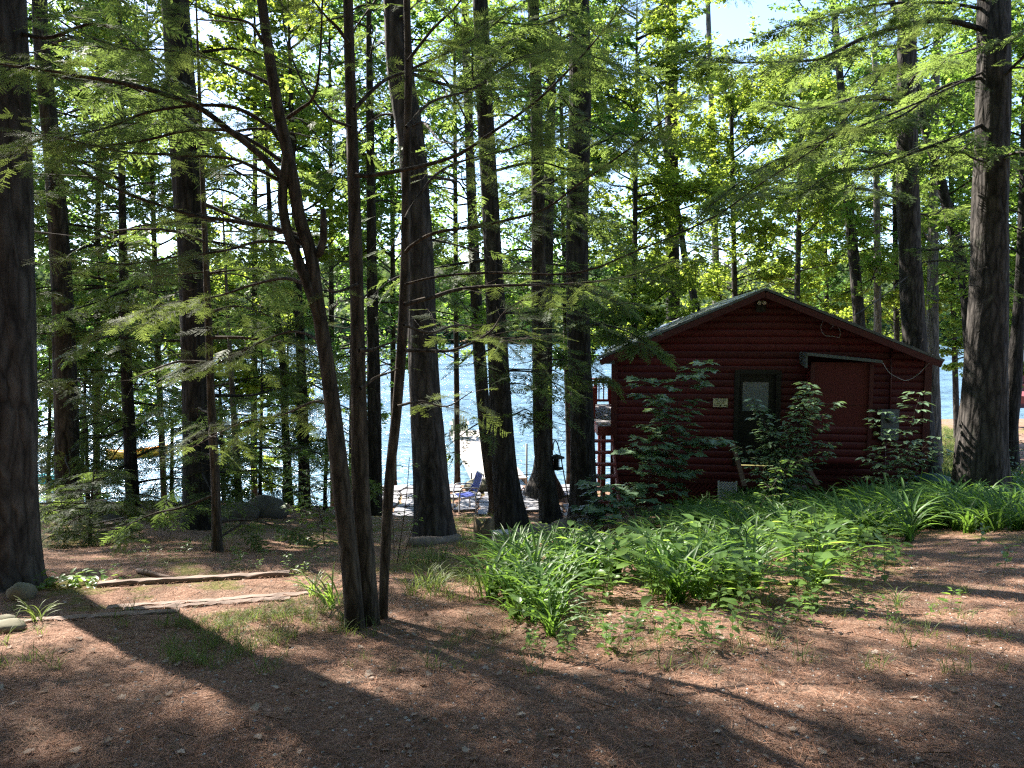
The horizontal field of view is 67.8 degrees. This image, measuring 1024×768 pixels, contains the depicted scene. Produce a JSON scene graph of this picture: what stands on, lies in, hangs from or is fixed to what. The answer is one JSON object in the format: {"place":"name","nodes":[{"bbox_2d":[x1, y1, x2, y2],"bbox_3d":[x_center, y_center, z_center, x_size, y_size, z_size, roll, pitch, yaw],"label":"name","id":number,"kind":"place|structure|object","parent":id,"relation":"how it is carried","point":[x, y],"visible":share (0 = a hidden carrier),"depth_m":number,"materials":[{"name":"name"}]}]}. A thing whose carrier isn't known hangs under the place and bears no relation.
{"place":"outdoors","nodes":[
{"label":"outdoors","id":0,"kind":"place"},
{"bbox_2d":[382,484,569,515],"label":"patio","id":1,"kind":"structure","parent":0,"point":[531,504],"depth_m":18.88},
{"bbox_2d":[452,470,483,513],"bbox_3d":[-1.037,2.549,18.042,0.630,0.896,0.570,-2,5,-19],"label":"patio chair","id":2,"kind":"object","parent":1,"relation":"on","point":[476,484],"visible":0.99,"depth_m":18.01,"materials":[{"name":"fabric"}]},
{"bbox_2d":[453,512,542,542],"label":"grass","id":3,"kind":"structure","parent":0,"point":[459,531],"depth_m":12.36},
{"bbox_2d":[0,274,1023,767],"bbox_3d":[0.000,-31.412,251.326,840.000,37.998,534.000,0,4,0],"label":"ground","id":4,"kind":"structure","parent":0,"point":[410,678],"depth_m":3.74,"materials":[{"name":"soil"}]},
{"bbox_2d":[0,618,27,634],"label":"field stone","id":5,"kind":"object","parent":4,"relation":"on","point":[6,625],"visible":0.73,"depth_m":4.46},
{"bbox_2d":[5,582,37,600],"bbox_3d":[-3.846,1.643,5.978,0.219,0.169,0.193,0,4,0],"label":"field stone","id":6,"kind":"object","parent":4,"relation":"on","point":[22,591],"visible":0.77,"depth_m":5.92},
{"bbox_2d":[38,276,120,500],"bbox_3d":[-10.552,0.380,18.698,2.417,6.085,2.567,0,4,0],"label":"shore shrub","id":7,"kind":"object","parent":4,"relation":"on","point":[84,390],"visible":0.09,"depth_m":18.61,"materials":[{"name":"green plant"}]},
{"bbox_2d":[37,339,123,501],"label":"hemlock sapling","id":8,"kind":"object","parent":4,"relation":"on","point":[49,402],"visible":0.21,"depth_m":16.61,"materials":[{"name":"green plant"}]},
{"bbox_2d":[35,567,130,588],"bbox_3d":[-3.769,1.674,6.504,0.846,0.176,0.460,0,4,0],"label":"leafy patch","id":9,"kind":"object","parent":4,"relation":"on","point":[62,577],"visible":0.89,"depth_m":6.50,"materials":[{"name":"green plant"}]},
{"bbox_2d":[28,4,144,437],"bbox_3d":[-12.365,-3.303,18.674,5.243,13.659,4.675,0,4,0],"label":"maple tree","id":10,"kind":"object","parent":4,"relation":"on","point":[45,251],"visible":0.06,"depth_m":18.87,"materials":[{"name":"green plant"}]},
{"bbox_2d":[31,0,141,147],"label":"hemlock tree","id":11,"kind":"object","parent":4,"relation":"on","point":[56,106],"visible":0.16,"depth_m":14.87,"materials":[{"name":"green plant"}]},
{"bbox_2d":[38,418,152,502],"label":"hemlock sapling","id":12,"kind":"object","parent":4,"relation":"on","point":[51,437],"visible":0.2,"depth_m":15.70,"materials":[{"name":"green plant"}]},
{"bbox_2d":[24,608,179,623],"bbox_3d":[-2.676,1.511,4.718,1.157,0.169,0.081,-1,5,-11],"label":"step timber","id":13,"kind":"object","parent":4,"relation":"on","point":[141,612],"visible":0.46,"depth_m":4.74,"materials":[{"name":"wood"}]},
{"bbox_2d":[27,0,192,495],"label":"maple tree","id":14,"kind":"object","parent":4,"relation":"on","point":[134,176],"visible":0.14,"depth_m":18.60,"materials":[{"name":"green plant"}]},
{"bbox_2d":[0,0,229,593],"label":"pine tree","id":15,"kind":"object","parent":4,"relation":"on","point":[21,554],"visible":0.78,"depth_m":6.30,"materials":[{"name":"brown plant"}]},
{"bbox_2d":[39,469,228,548],"bbox_3d":[-5.378,1.725,9.825,2.890,1.166,3.133,0,4,0],"label":"hemlock bush","id":16,"kind":"object","parent":4,"relation":"on","point":[91,507],"visible":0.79,"depth_m":9.71,"materials":[{"name":"green plant"}]},
{"bbox_2d":[31,0,251,497],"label":"maple tree","id":17,"kind":"object","parent":4,"relation":"on","point":[143,174],"visible":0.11,"depth_m":19.12,"materials":[{"name":"green plant"}]},
{"bbox_2d":[27,0,257,513],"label":"pine tree","id":18,"kind":"object","parent":4,"relation":"on","point":[67,417],"visible":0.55,"depth_m":13.80,"materials":[{"name":"green plant"}]},
{"bbox_2d":[30,2,257,517],"bbox_3d":[-7.502,-2.742,14.980,5.207,11.341,5.007,0,4,0],"label":"maple tree","id":19,"kind":"object","parent":4,"relation":"on","point":[129,444],"visible":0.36,"depth_m":14.79,"materials":[{"name":"green plant"}]},
{"bbox_2d":[118,419,181,501],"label":"hemlock sapling","id":20,"kind":"object","parent":4,"relation":"on","point":[144,430],"visible":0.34,"depth_m":15.99,"materials":[{"name":"green plant"}]},
{"bbox_2d":[97,570,289,587],"bbox_3d":[-2.657,1.678,6.413,1.513,0.139,0.086,-1,5,-11],"label":"step timber","id":21,"kind":"object","parent":4,"relation":"on","point":[195,578],"visible":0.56,"depth_m":6.38,"materials":[{"name":"wood"}]},
{"bbox_2d":[29,0,383,530],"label":"pine tree","id":22,"kind":"object","parent":4,"relation":"on","point":[196,486],"visible":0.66,"depth_m":11.69,"materials":[{"name":"green plant"}]},
{"bbox_2d":[64,0,349,556],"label":"hemlock tree","id":23,"kind":"object","parent":4,"relation":"on","point":[217,534],"visible":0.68,"depth_m":8.27,"materials":[{"name":"green plant"}]},
{"bbox_2d":[123,596,290,610],"bbox_3d":[-2.094,1.589,5.269,1.080,0.169,0.081,-1,5,-11],"label":"step timber","id":24,"kind":"object","parent":4,"relation":"on","point":[229,602],"visible":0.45,"depth_m":5.26,"materials":[{"name":"wood"}]},
{"bbox_2d":[106,591,310,608],"bbox_3d":[-2.213,1.669,5.655,1.455,0.170,0.086,-1,5,-11],"label":"step timber","id":25,"kind":"object","parent":4,"relation":"on","point":[292,594],"visible":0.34,"depth_m":5.64,"materials":[{"name":"wood"}]},
{"bbox_2d":[153,309,271,500],"bbox_3d":[-7.144,0.677,18.555,2.047,5.400,2.622,4,6,39],"label":"shore shrub","id":26,"kind":"object","parent":4,"relation":"on","point":[174,387],"visible":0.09,"depth_m":18.33,"materials":[{"name":"green plant"}]},
{"bbox_2d":[126,531,329,571],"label":"leafy ground cover","id":27,"kind":"object","parent":4,"relation":"on","point":[240,555],"visible":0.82,"depth_m":7.65,"materials":[{"name":"green plant"}]},
{"bbox_2d":[132,180,328,503],"bbox_3d":[-5.480,-0.454,14.998,3.680,7.068,2.844,-3,5,-36],"label":"hemlock sapling","id":28,"kind":"object","parent":4,"relation":"on","point":[231,382],"visible":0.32,"depth_m":14.90,"materials":[{"name":"green plant"}]},
{"bbox_2d":[131,0,344,497],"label":"maple tree","id":29,"kind":"object","parent":4,"relation":"on","point":[246,12],"visible":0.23,"depth_m":18.56,"materials":[{"name":"green plant"}]},
{"bbox_2d":[221,502,259,519],"bbox_3d":[-4.688,2.240,13.112,0.685,0.400,0.602,0,4,0],"label":"field stone","id":30,"kind":"object","parent":4,"relation":"on","point":[250,511],"visible":0.42,"depth_m":12.93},
{"bbox_2d":[180,331,322,509],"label":"hemlock sapling","id":31,"kind":"object","parent":4,"relation":"on","point":[260,481],"visible":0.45,"depth_m":15.74,"materials":[{"name":"green plant"}]},
{"bbox_2d":[150,600,352,670],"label":"grass","id":32,"kind":"structure","parent":4,"relation":"on","point":[217,636],"depth_m":4.29,"materials":[{"name":"plant"}]},
{"bbox_2d":[171,590,343,630],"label":"grass","id":33,"kind":"structure","parent":4,"relation":"on","point":[244,612],"depth_m":4.77,"materials":[{"name":"plant"}]},
{"bbox_2d":[248,495,288,518],"bbox_3d":[-4.436,2.260,13.635,0.900,0.545,0.750,0,4,0],"label":"field stone","id":34,"kind":"object","parent":4,"relation":"on","point":[268,506],"visible":0.54,"depth_m":13.41,"materials":[{"name":"stone"}]},
{"bbox_2d":[227,282,320,497],"bbox_3d":[-5.767,0.471,18.864,2.532,6.053,2.362,0,4,0],"label":"shore shrub","id":35,"kind":"object","parent":4,"relation":"on","point":[268,426],"visible":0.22,"depth_m":18.91,"materials":[{"name":"green plant"}]},
{"bbox_2d":[203,84,350,504],"bbox_3d":[-5.218,-1.859,17.034,3.895,9.790,3.780,0,4,0],"label":"maple tree","id":36,"kind":"object","parent":4,"relation":"on","point":[268,188],"visible":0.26,"depth_m":16.67,"materials":[{"name":"green plant"}]},
{"bbox_2d":[207,0,389,507],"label":"maple tree","id":37,"kind":"object","parent":4,"relation":"on","point":[340,210],"visible":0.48,"depth_m":15.71,"materials":[{"name":"green plant"}]},
{"bbox_2d":[270,440,348,545],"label":"leafy shrub","id":38,"kind":"object","parent":4,"relation":"on","point":[303,513],"visible":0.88,"depth_m":9.24,"materials":[{"name":"green plant"}]},
{"bbox_2d":[227,0,425,505],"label":"maple tree","id":39,"kind":"object","parent":4,"relation":"on","point":[381,67],"visible":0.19,"depth_m":19.46,"materials":[{"name":"green plant"}]},
{"bbox_2d":[275,320,390,509],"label":"hemlock sapling","id":40,"kind":"object","parent":4,"relation":"on","point":[325,447],"visible":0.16,"depth_m":16.65,"materials":[{"name":"green plant"}]},
{"bbox_2d":[295,561,376,608],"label":"grass tuft","id":41,"kind":"object","parent":4,"relation":"on","point":[330,596],"visible":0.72,"depth_m":5.18,"materials":[{"name":"green plant"}]},
{"bbox_2d":[259,0,479,515],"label":"hemlock tree","id":42,"kind":"object","parent":4,"relation":"on","point":[374,413],"visible":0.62,"depth_m":15.76,"materials":[{"name":"green plant"}]},
{"bbox_2d":[294,0,465,484],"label":"maple tree","id":43,"kind":"object","parent":4,"relation":"on","point":[420,26],"visible":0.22,"depth_m":20.53,"materials":[{"name":"green plant"}]},
{"bbox_2d":[376,457,422,564],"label":"leafy shrub","id":44,"kind":"object","parent":4,"relation":"on","point":[408,524],"visible":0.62,"depth_m":7.28,"materials":[{"name":"green plant"}]},
{"bbox_2d":[403,534,461,547],"bbox_3d":[-0.966,1.943,9.399,0.154,0.242,0.840,4,6,45],"label":"fallen log","id":45,"kind":"object","parent":4,"relation":"on","point":[433,540],"visible":0.67,"depth_m":9.28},
{"bbox_2d":[393,532,494,601],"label":"grass","id":46,"kind":"structure","parent":4,"relation":"on","point":[429,584],"depth_m":6.23,"materials":[{"name":"plant"}]},
{"bbox_2d":[284,0,606,536],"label":"pine tree","id":47,"kind":"object","parent":4,"relation":"on","point":[431,488],"visible":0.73,"depth_m":9.75,"materials":[{"name":"brown plant"}]},
{"bbox_2d":[373,0,546,484],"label":"maple tree","id":48,"kind":"object","parent":4,"relation":"on","point":[455,318],"visible":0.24,"depth_m":21.19,"materials":[{"name":"green plant"}]},
{"bbox_2d":[393,0,557,515],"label":"maple tree","id":49,"kind":"object","parent":4,"relation":"on","point":[476,320],"visible":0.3,"depth_m":16.91,"materials":[{"name":"green plant"}]},
{"bbox_2d":[0,0,952,630],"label":"hemlock tree","id":50,"kind":"object","parent":4,"relation":"on","point":[352,508],"visible":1,"depth_m":4.55,"materials":[{"name":"green plant"}]},
{"bbox_2d":[472,515,493,547],"bbox_3d":[-0.361,1.833,9.105,0.305,0.544,0.297,3,5,32],"label":"tree stump","id":51,"kind":"object","parent":4,"relation":"on","point":[488,524],"visible":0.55,"depth_m":9.03,"materials":[{"name":"brown wood"}]},
{"bbox_2d":[438,535,529,599],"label":"daylily","id":52,"kind":"object","parent":4,"relation":"on","point":[487,588],"visible":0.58,"depth_m":5.46,"materials":[{"name":"plant"}]},
{"bbox_2d":[355,0,652,529],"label":"pine tree","id":53,"kind":"object","parent":4,"relation":"on","point":[510,508],"visible":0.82,"depth_m":11.83,"materials":[{"name":"green plant"}]},
{"bbox_2d":[0,576,1020,676],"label":"grass","id":54,"kind":"structure","parent":4,"relation":"on","point":[166,622],"depth_m":4.13,"materials":[{"name":"plant"}]},
{"bbox_2d":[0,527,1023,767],"bbox_3d":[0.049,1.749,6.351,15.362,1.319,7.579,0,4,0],"label":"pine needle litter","id":55,"kind":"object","parent":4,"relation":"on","point":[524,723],"visible":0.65,"depth_m":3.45,"materials":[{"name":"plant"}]},
{"bbox_2d":[0,529,1023,767],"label":"dead leaves","id":56,"kind":"object","parent":4,"relation":"on","point":[538,735],"depth_m":3.51,"materials":[{"name":"plant"}]},
{"bbox_2d":[35,246,1013,343],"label":"wood","id":57,"kind":"object","parent":4,"relation":"on","point":[40,274],"visible":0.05,"depth_m":223.50,"materials":[{"name":"green plant"}]},
{"bbox_2d":[424,0,647,523],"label":"pine tree","id":58,"kind":"object","parent":4,"relation":"on","point":[549,508],"visible":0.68,"depth_m":12.77,"materials":[{"name":"green plant"}]},
{"bbox_2d":[465,521,619,629],"bbox_3d":[0.259,1.417,5.927,1.355,0.829,3.153,0,4,0],"label":"daylily bed","id":59,"kind":"object","parent":4,"relation":"on","point":[559,579],"visible":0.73,"depth_m":5.19,"materials":[{"name":"plant"}]},
{"bbox_2d":[505,593,596,637],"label":"daylily","id":60,"kind":"object","parent":4,"relation":"on","point":[549,625],"visible":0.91,"depth_m":4.41,"materials":[{"name":"plant"}]},
{"bbox_2d":[481,0,625,499],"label":"maple tree","id":61,"kind":"object","parent":4,"relation":"on","point":[530,490],"visible":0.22,"depth_m":19.20,"materials":[{"name":"green plant"}]},
{"bbox_2d":[488,520,636,626],"bbox_3d":[0.412,1.399,5.686,1.019,0.666,2.344,2,5,19],"label":"leafy ground cover","id":62,"kind":"object","parent":4,"relation":"on","point":[609,562],"visible":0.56,"depth_m":5.39,"materials":[{"name":"green plant"}]},
{"bbox_2d":[443,0,683,518],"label":"pine tree","id":63,"kind":"object","parent":4,"relation":"on","point":[582,459],"visible":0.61,"depth_m":14.48,"materials":[{"name":"green plant"}]},
{"bbox_2d":[476,0,660,483],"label":"maple tree","id":64,"kind":"object","parent":4,"relation":"on","point":[612,118],"visible":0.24,"depth_m":20.67,"materials":[{"name":"green plant"}]},
{"bbox_2d":[113,565,1023,767],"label":"gravel","id":65,"kind":"structure","parent":4,"relation":"on","point":[552,729],"depth_m":3.39,"materials":[{"name":"stone"}]},
{"bbox_2d":[551,514,588,533],"bbox_3d":[0.960,2.310,12.504,0.239,0.468,1.687,2,5,21],"label":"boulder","id":66,"kind":"object","parent":4,"relation":"on","point":[574,518],"visible":0.47,"depth_m":12.14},
{"bbox_2d":[569,474,643,530],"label":"maple sapling","id":67,"kind":"object","parent":4,"relation":"on","point":[599,510],"visible":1,"depth_m":12.20,"materials":[{"name":"green plant"}]},
{"bbox_2d":[465,509,781,577],"bbox_3d":[1.115,1.668,8.033,3.218,1.314,5.336,0,4,0],"label":"daylily bed","id":68,"kind":"object","parent":4,"relation":"on","point":[560,541],"visible":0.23,"depth_m":6.92,"materials":[{"name":"plant"}]},
{"bbox_2d":[604,442,675,525],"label":"maple sapling","id":69,"kind":"object","parent":4,"relation":"on","point":[640,490],"visible":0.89,"depth_m":12.62,"materials":[{"name":"green plant"}]},
{"bbox_2d":[553,0,744,347],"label":"maple tree","id":70,"kind":"object","parent":4,"relation":"on","point":[664,181],"visible":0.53,"depth_m":20.89,"materials":[{"name":"green plant"}]},
{"bbox_2d":[610,359,740,508],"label":"maple sapling","id":71,"kind":"object","parent":4,"relation":"on","point":[660,401],"visible":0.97,"depth_m":13.12,"materials":[{"name":"green plant"}]},
{"bbox_2d":[613,0,737,322],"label":"pine tree","id":72,"kind":"object","parent":4,"relation":"on","point":[674,254],"visible":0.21,"depth_m":23.39,"materials":[{"name":"green plant"}]},
{"bbox_2d":[613,52,745,324],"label":"maple tree","id":73,"kind":"object","parent":4,"relation":"on","point":[694,301],"visible":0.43,"depth_m":22.35,"materials":[{"name":"green plant"}]},
{"bbox_2d":[677,0,753,303],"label":"pine tree","id":74,"kind":"object","parent":4,"relation":"on","point":[708,32],"visible":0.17,"depth_m":26.14,"materials":[{"name":"green plant"}]},
{"bbox_2d":[644,47,807,310],"bbox_3d":[7.013,-3.980,24.866,4.956,13.433,5.287,3,5,34],"label":"maple tree","id":75,"kind":"object","parent":4,"relation":"on","point":[740,98],"visible":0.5,"depth_m":24.07,"materials":[{"name":"green plant"}]},
{"bbox_2d":[524,572,934,660],"bbox_3d":[1.382,1.353,4.463,2.716,0.460,0.998,-1,5,-14],"label":"leafy ground cover","id":76,"kind":"object","parent":4,"relation":"on","point":[606,635],"visible":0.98,"depth_m":4.32,"materials":[{"name":"green plant"}]},
{"bbox_2d":[721,584,766,625],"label":"leafy plant","id":77,"kind":"object","parent":4,"relation":"on","point":[741,589],"visible":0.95,"depth_m":4.49,"materials":[{"name":"green plant"}]},
{"bbox_2d":[611,484,880,533],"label":"leafy ground cover","id":78,"kind":"object","parent":4,"relation":"on","point":[691,501],"visible":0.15,"depth_m":12.43,"materials":[{"name":"green plant"}]},
{"bbox_2d":[604,511,888,604],"bbox_3d":[2.061,1.468,6.473,3.864,0.985,2.318,-4,6,-45],"label":"daylily bed","id":79,"kind":"object","parent":4,"relation":"on","point":[687,570],"visible":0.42,"depth_m":5.53,"materials":[{"name":"plant"}]},
{"bbox_2d":[714,458,812,527],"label":"leafy shrub","id":80,"kind":"object","parent":4,"relation":"on","point":[780,469],"visible":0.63,"depth_m":10.77,"materials":[{"name":"green plant"}]},
{"bbox_2d":[613,507,914,610],"bbox_3d":[2.038,1.392,6.432,2.148,1.008,3.689,3,6,37],"label":"leafy ground cover","id":81,"kind":"object","parent":4,"relation":"on","point":[737,558],"visible":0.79,"depth_m":5.51,"materials":[{"name":"green plant"}]},
{"bbox_2d":[592,288,944,515],"bbox_3d":[5.348,0.522,18.959,7.619,5.479,9.008,1,4,9],"label":"cabin","id":82,"kind":"object","parent":4,"relation":"on","point":[768,348],"visible":0.68,"depth_m":15.98,"materials":[{"name":"red"}]},
{"bbox_2d":[732,369,781,466],"bbox_3d":[5.178,0.720,16.146,0.946,2.060,0.150,1,4,9],"label":"door","id":83,"kind":"structure","parent":82,"relation":"in","point":[763,385],"depth_m":16.14,"materials":[{"name":"paint"}]},
{"bbox_2d":[729,381,846,497],"bbox_3d":[4.878,1.156,13.559,1.894,2.499,1.294,3,5,33],"label":"leafy shrub","id":84,"kind":"object","parent":4,"relation":"on","point":[786,482],"visible":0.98,"depth_m":13.41,"materials":[{"name":"green plant"}]},
{"bbox_2d":[735,16,874,321],"bbox_3d":[9.896,-4.890,26.649,4.838,15.672,5.446,0,4,0],"label":"maple tree","id":85,"kind":"object","parent":4,"relation":"on","point":[818,208],"visible":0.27,"depth_m":26.28,"materials":[{"name":"green plant"}]},
{"bbox_2d":[767,36,895,333],"bbox_3d":[11.964,-5.015,29.890,4.977,16.469,5.488,0,4,0],"label":"maple tree","id":86,"kind":"object","parent":4,"relation":"on","point":[830,284],"visible":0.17,"depth_m":28.91,"materials":[{"name":"green plant"}]},
{"bbox_2d":[648,476,1023,546],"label":"daylily bed","id":87,"kind":"object","parent":4,"relation":"on","point":[824,503],"visible":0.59,"depth_m":9.94,"materials":[{"name":"plant"}]},
{"bbox_2d":[654,0,1023,491],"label":"hemlock tree","id":88,"kind":"object","parent":4,"relation":"on","point":[981,448],"visible":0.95,"depth_m":12.09,"materials":[{"name":"green plant"}]},
{"bbox_2d":[767,0,921,327],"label":"maple tree","id":89,"kind":"object","parent":4,"relation":"on","point":[856,284],"visible":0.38,"depth_m":23.27,"materials":[{"name":"green plant"}]},
{"bbox_2d":[731,0,1023,473],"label":"pine tree","id":90,"kind":"object","parent":4,"relation":"on","point":[911,252],"visible":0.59,"depth_m":16.53,"materials":[{"name":"green plant"}]},
{"bbox_2d":[839,10,929,333],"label":"pine tree","id":91,"kind":"object","parent":4,"relation":"on","point":[877,292],"visible":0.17,"depth_m":27.58,"materials":[{"name":"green plant"}]},
{"bbox_2d":[832,55,961,341],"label":"maple tree","id":92,"kind":"object","parent":4,"relation":"on","point":[892,300],"visible":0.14,"depth_m":29.30,"materials":[{"name":"green plant"}]},
{"bbox_2d":[855,391,953,493],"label":"leafy shrub","id":93,"kind":"object","parent":4,"relation":"on","point":[901,461],"visible":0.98,"depth_m":13.24,"materials":[{"name":"green plant"}]},
{"bbox_2d":[874,502,937,541],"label":"daylily","id":94,"kind":"object","parent":4,"relation":"on","point":[911,527],"visible":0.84,"depth_m":9.06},
{"bbox_2d":[807,0,1023,345],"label":"maple tree","id":95,"kind":"object","parent":4,"relation":"on","point":[943,198],"visible":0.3,"depth_m":19.57,"materials":[{"name":"green plant"}]},
{"bbox_2d":[873,0,976,465],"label":"maple tree","id":96,"kind":"object","parent":4,"relation":"on","point":[932,311],"visible":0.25,"depth_m":21.70,"materials":[{"name":"green plant"}]},
{"bbox_2d":[829,462,1023,529],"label":"daylily bed","id":97,"kind":"object","parent":4,"relation":"on","point":[864,490],"visible":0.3,"depth_m":11.38,"materials":[{"name":"plant"}]},
{"bbox_2d":[913,473,950,489],"bbox_3d":[8.374,2.122,15.151,0.760,0.660,0.730,0,4,0],"label":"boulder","id":98,"kind":"object","parent":4,"relation":"on","point":[932,477],"visible":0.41,"depth_m":14.97,"materials":[{"name":"grey stone"}]},
{"bbox_2d":[870,39,1012,438],"bbox_3d":[16.796,-4.946,28.643,6.052,16.174,4.792,2,5,25],"label":"maple tree","id":99,"kind":"object","parent":4,"relation":"on","point":[945,324],"visible":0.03,"depth_m":28.74,"materials":[{"name":"green plant"}]},
{"bbox_2d":[936,500,1008,533],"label":"daylily","id":100,"kind":"object","parent":4,"relation":"on","point":[970,526],"visible":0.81,"depth_m":9.35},
{"bbox_2d":[925,21,1022,371],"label":"maple tree","id":101,"kind":"object","parent":4,"relation":"on","point":[951,366],"visible":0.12,"depth_m":25.32,"materials":[{"name":"green plant"}]},
{"bbox_2d":[934,0,1023,476],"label":"maple tree","id":102,"kind":"object","parent":4,"relation":"on","point":[1016,356],"visible":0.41,"depth_m":17.85,"materials":[{"name":"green plant"}]},
{"bbox_2d":[944,10,1023,387],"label":"maple tree","id":103,"kind":"object","parent":4,"relation":"on","point":[1012,197],"visible":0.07,"depth_m":22.04,"materials":[{"name":"green plant"}]},
{"bbox_2d":[27,0,1023,277],"label":"sky","id":104,"kind":"structure","parent":0,"point":[731,22],"materials":[{"name":"white"}]},
{"bbox_2d":[37,343,1023,505],"bbox_3d":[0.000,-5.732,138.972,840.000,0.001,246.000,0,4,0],"label":"lake","id":105,"kind":"structure","parent":0,"point":[466,383],"depth_m":41.80,"materials":[{"name":"blue liquid"}]},
{"bbox_2d":[449,429,527,483],"bbox_3d":[-1.128,2.937,28.166,1.759,3.000,10.625,-1,4,-8],"label":"dock","id":106,"kind":"object","parent":105,"relation":"in","point":[472,454],"visible":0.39,"depth_m":26.52,"materials":[{"name":"white wood"}]},
{"bbox_2d":[942,425,954,476],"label":"grass","id":107,"kind":"structure","parent":0,"point":[949,446],"depth_m":26.20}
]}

